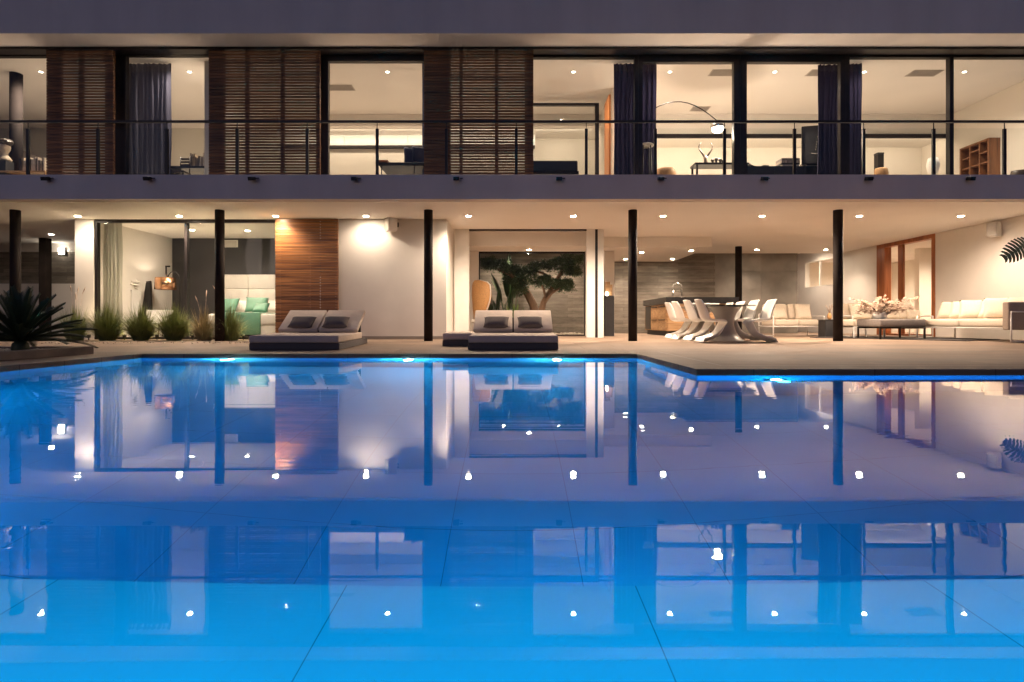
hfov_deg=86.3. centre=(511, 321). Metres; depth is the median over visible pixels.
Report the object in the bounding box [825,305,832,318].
vase
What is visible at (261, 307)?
throw pillow
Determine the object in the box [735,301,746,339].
dining chair
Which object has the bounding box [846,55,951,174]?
window
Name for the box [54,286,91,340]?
grass clump
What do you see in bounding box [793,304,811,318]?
throw pillow
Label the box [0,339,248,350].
gravel
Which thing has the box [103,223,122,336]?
curtain
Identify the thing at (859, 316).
throw pillow
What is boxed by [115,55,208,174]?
window
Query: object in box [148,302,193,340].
grass clump
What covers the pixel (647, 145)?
bar stool
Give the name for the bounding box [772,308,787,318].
throw pillow
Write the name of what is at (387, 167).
lounge chair
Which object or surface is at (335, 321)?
throw pillow
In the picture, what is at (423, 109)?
curtain
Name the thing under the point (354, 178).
floodlight
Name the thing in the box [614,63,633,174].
curtain
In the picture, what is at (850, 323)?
ottoman
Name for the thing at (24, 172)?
bookcase
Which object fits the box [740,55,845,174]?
window
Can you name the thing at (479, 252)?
courtyard window
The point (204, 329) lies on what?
grass clump
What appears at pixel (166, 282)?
arc lamp
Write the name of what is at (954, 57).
window
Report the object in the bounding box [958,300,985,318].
throw pillow
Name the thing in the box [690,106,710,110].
ceiling vent
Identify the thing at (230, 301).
throw pillow
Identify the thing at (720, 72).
ceiling vent
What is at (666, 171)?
tub chair
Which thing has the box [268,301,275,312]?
bed pillow
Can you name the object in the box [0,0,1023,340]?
house
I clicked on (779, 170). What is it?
table
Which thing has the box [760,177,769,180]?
floodlight
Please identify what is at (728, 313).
dining table
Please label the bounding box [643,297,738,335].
kitchen island
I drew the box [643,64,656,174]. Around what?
curtain
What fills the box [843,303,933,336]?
sofa
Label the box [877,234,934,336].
door
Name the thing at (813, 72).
ceiling vent
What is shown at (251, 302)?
throw pillow
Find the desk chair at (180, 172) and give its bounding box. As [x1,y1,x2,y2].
[171,157,190,174]
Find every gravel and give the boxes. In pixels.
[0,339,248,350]
[554,332,583,334]
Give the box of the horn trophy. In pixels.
[698,142,712,161]
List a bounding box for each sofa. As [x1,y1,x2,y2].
[758,304,824,335]
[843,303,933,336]
[916,302,1023,341]
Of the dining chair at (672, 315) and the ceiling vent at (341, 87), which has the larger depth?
the ceiling vent at (341, 87)
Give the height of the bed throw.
0.552 m
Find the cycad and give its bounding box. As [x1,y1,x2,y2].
[0,285,98,349]
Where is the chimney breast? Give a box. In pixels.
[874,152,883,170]
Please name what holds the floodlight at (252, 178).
attached to the house
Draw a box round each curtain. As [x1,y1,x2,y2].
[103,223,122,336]
[129,63,171,174]
[422,64,423,174]
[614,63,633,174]
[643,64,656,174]
[817,64,836,174]
[850,63,861,174]
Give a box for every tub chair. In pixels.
[657,167,675,174]
[874,167,888,174]
[1010,169,1023,174]
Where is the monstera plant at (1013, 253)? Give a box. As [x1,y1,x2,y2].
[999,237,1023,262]
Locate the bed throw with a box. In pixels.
[225,312,275,334]
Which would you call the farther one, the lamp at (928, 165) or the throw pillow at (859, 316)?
the throw pillow at (859, 316)
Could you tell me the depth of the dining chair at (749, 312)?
11.61 m
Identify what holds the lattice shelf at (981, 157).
on the house
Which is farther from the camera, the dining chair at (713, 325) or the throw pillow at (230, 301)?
the throw pillow at (230, 301)
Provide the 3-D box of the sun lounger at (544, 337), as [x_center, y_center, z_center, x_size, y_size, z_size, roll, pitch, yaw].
[0.021,0.124,9.718,1.470,0.640,1.750,0,1,0]
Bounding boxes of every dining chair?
[663,302,691,337]
[670,301,699,339]
[682,300,713,340]
[693,299,726,342]
[710,302,733,331]
[734,300,761,340]
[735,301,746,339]
[743,299,779,342]
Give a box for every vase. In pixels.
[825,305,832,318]
[849,294,919,318]
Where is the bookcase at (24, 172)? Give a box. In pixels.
[0,171,46,174]
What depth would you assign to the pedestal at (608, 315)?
15.17 m
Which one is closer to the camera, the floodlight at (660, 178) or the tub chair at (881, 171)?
the floodlight at (660, 178)
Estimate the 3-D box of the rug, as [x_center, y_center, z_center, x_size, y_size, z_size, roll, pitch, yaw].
[9.316,0.402,13.061,2.110,0.014,3.263,0,0,-36]
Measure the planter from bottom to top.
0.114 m
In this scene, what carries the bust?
on the house
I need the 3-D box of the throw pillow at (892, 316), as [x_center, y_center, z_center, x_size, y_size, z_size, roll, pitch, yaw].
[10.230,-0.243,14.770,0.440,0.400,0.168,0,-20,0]
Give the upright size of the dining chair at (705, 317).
0.865 m
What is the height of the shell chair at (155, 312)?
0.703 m
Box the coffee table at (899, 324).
[857,319,925,338]
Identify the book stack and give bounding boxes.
[776,158,799,165]
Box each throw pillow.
[225,298,239,311]
[244,297,268,311]
[252,303,269,311]
[288,316,316,327]
[322,316,349,327]
[403,147,412,161]
[411,146,423,161]
[483,316,508,327]
[517,316,542,327]
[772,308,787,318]
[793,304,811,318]
[848,304,870,318]
[883,308,898,318]
[897,304,910,318]
[906,310,920,318]
[936,301,959,318]
[949,302,959,317]
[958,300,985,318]
[977,300,983,317]
[983,297,1013,318]
[1008,297,1023,301]
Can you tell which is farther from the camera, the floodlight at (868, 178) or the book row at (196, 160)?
the book row at (196, 160)
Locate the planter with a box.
[0,346,93,360]
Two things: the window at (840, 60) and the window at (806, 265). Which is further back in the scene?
the window at (806, 265)
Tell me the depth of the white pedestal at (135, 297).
13.77 m
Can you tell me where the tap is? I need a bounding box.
[672,282,681,296]
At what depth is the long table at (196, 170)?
13.02 m
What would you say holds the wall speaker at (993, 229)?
attached to the house
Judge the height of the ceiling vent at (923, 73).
0.018 m
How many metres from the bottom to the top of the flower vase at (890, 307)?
0.562 m
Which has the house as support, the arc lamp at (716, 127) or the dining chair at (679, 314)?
the arc lamp at (716, 127)
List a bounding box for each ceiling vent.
[330,85,355,90]
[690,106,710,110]
[708,69,731,75]
[805,69,817,75]
[904,70,943,76]
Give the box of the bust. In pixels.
[0,138,13,174]
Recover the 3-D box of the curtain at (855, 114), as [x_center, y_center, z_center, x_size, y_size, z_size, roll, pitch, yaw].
[8.047,-4.444,12.847,0.401,3.241,0.116,0,0,0]
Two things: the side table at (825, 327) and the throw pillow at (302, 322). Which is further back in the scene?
the side table at (825, 327)
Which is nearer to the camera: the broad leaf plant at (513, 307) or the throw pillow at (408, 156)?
the throw pillow at (408, 156)
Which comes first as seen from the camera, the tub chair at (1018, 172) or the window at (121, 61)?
the window at (121, 61)
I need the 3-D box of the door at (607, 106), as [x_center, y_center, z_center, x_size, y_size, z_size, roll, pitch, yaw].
[2.426,-4.224,13.870,0.050,2.815,0.640,0,0,0]
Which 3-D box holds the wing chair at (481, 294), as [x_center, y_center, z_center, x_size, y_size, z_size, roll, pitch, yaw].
[-0.825,-0.354,14.742,0.555,1.538,0.695,0,0,0]
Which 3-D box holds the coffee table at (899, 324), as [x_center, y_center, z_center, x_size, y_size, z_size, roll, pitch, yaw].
[8.885,0.176,12.825,1.070,0.470,0.850,0,0,0]
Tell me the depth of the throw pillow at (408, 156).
12.65 m
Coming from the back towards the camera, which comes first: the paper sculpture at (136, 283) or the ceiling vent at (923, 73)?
the paper sculpture at (136, 283)
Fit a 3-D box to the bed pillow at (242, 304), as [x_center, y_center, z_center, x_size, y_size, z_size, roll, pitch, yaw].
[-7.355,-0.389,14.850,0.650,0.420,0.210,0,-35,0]
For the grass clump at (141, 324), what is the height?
0.905 m
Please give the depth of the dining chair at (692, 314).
11.60 m
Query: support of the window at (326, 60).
in the house
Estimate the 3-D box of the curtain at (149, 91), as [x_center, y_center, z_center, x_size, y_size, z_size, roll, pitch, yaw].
[-8.551,-4.444,12.850,1.113,3.241,0.121,0,0,0]
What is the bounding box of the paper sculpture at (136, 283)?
[130,279,139,289]
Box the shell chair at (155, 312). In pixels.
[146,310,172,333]
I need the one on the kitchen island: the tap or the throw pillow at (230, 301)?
the tap
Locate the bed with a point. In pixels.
(254, 286)
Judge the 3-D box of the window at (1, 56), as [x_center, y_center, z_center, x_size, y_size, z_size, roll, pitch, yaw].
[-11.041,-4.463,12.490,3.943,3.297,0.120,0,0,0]
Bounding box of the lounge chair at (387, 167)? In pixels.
[379,160,423,174]
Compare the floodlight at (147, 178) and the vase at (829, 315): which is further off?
the vase at (829, 315)
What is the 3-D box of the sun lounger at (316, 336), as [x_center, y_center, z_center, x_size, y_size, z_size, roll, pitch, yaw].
[-3.540,0.124,9.718,1.470,0.640,1.750,0,1,0]
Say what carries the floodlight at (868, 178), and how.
attached to the house
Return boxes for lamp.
[58,248,65,254]
[154,266,180,317]
[656,101,723,132]
[926,157,939,174]
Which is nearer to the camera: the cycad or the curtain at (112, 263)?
the cycad
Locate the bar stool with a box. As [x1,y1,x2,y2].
[643,142,653,174]
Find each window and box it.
[0,55,109,163]
[94,219,275,338]
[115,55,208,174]
[321,55,423,174]
[479,252,584,335]
[525,55,637,174]
[638,55,739,174]
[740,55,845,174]
[804,257,832,287]
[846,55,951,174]
[952,55,1023,174]
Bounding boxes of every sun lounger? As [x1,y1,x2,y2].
[249,310,366,349]
[443,331,510,345]
[468,310,557,349]
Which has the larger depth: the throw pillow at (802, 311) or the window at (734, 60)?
the throw pillow at (802, 311)
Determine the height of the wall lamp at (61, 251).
0.200 m
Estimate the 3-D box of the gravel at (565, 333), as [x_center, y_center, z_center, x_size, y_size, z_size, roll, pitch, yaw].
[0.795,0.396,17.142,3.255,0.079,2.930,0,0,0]
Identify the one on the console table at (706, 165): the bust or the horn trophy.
the horn trophy
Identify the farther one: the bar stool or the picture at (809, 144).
the picture at (809, 144)
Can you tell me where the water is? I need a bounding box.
[0,358,1023,681]
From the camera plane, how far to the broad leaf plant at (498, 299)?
17.54 m
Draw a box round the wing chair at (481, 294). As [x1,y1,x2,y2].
[471,280,491,330]
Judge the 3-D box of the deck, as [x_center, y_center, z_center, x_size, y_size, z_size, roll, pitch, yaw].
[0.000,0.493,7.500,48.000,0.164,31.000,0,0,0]
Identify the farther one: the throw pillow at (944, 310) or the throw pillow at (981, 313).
the throw pillow at (944, 310)
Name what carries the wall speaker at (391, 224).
attached to the house
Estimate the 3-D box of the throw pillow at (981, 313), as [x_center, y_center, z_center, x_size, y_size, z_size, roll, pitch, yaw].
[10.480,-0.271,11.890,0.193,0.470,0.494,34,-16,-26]
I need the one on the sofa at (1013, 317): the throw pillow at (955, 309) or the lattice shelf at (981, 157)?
the throw pillow at (955, 309)
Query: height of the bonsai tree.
2.602 m
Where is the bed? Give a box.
[208,275,320,333]
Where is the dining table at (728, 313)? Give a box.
[681,305,755,340]
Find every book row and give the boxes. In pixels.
[19,157,46,170]
[190,153,203,165]
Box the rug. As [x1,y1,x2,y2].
[810,336,999,340]
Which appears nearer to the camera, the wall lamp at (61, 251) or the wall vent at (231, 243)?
the wall vent at (231, 243)
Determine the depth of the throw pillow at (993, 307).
11.61 m
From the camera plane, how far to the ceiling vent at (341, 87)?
14.22 m
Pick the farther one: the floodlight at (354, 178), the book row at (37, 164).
the book row at (37, 164)
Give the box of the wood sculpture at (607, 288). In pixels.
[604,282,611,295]
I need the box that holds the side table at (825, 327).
[818,319,832,336]
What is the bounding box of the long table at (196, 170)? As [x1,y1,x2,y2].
[170,166,203,174]
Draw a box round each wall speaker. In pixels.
[385,217,398,231]
[986,221,1001,237]
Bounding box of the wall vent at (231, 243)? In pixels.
[225,240,237,246]
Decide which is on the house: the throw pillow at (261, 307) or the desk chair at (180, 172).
the desk chair at (180, 172)
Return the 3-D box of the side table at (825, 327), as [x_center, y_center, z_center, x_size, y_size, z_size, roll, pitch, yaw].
[8.278,0.181,14.300,0.360,0.460,0.360,0,0,0]
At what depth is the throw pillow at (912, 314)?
14.57 m
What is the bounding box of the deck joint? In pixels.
[94,351,716,364]
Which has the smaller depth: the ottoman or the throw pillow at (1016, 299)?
the throw pillow at (1016, 299)
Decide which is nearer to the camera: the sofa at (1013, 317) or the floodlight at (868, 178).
the floodlight at (868, 178)
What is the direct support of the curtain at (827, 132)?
hanging from the house
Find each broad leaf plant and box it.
[488,302,499,309]
[490,289,509,309]
[491,254,517,317]
[505,305,523,317]
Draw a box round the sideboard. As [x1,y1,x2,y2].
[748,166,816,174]
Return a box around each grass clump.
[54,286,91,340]
[84,300,126,340]
[115,300,161,340]
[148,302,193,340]
[175,290,214,340]
[198,286,259,340]
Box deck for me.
[0,332,1023,374]
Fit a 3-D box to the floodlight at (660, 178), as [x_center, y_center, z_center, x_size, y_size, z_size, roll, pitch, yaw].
[2.865,-2.717,10.398,0.175,0.096,0.142,0,0,0]
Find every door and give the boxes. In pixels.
[604,94,610,174]
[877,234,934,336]
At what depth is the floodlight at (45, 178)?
10.35 m
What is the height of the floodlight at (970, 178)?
0.096 m
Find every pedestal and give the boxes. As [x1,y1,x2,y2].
[130,290,140,327]
[604,295,614,335]
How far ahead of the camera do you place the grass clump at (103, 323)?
11.58 m
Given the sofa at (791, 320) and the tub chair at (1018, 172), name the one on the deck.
the sofa at (791, 320)
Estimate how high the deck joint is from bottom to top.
0.009 m
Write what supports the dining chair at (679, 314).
on the deck
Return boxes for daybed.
[533,161,578,174]
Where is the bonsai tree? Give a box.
[480,254,583,309]
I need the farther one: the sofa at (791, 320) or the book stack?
the sofa at (791, 320)
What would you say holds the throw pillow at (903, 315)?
on the sofa at (846, 313)
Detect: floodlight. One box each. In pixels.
[40,177,53,180]
[143,177,154,180]
[248,177,258,180]
[351,177,360,180]
[657,177,666,180]
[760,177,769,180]
[864,177,873,180]
[966,177,975,180]
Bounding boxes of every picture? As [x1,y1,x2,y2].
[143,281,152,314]
[801,125,817,164]
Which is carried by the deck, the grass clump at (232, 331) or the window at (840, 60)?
the grass clump at (232, 331)
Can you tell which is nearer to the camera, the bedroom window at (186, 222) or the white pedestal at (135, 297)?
the bedroom window at (186, 222)
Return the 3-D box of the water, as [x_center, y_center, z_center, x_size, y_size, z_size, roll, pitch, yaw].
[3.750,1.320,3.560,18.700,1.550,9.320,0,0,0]
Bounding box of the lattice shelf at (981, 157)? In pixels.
[960,138,999,174]
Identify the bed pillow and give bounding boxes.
[236,301,245,311]
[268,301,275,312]
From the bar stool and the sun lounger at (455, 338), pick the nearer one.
the sun lounger at (455, 338)
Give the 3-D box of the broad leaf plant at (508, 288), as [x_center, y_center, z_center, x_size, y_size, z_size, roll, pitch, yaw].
[-0.139,-0.943,17.944,1.233,2.714,1.034,0,0,0]
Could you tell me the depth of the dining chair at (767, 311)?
10.92 m
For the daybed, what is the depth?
12.50 m
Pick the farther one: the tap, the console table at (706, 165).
the tap
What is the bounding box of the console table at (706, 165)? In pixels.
[690,162,748,174]
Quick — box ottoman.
[843,319,884,337]
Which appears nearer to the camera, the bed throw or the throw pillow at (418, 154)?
the throw pillow at (418, 154)
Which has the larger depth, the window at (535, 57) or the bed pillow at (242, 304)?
the bed pillow at (242, 304)

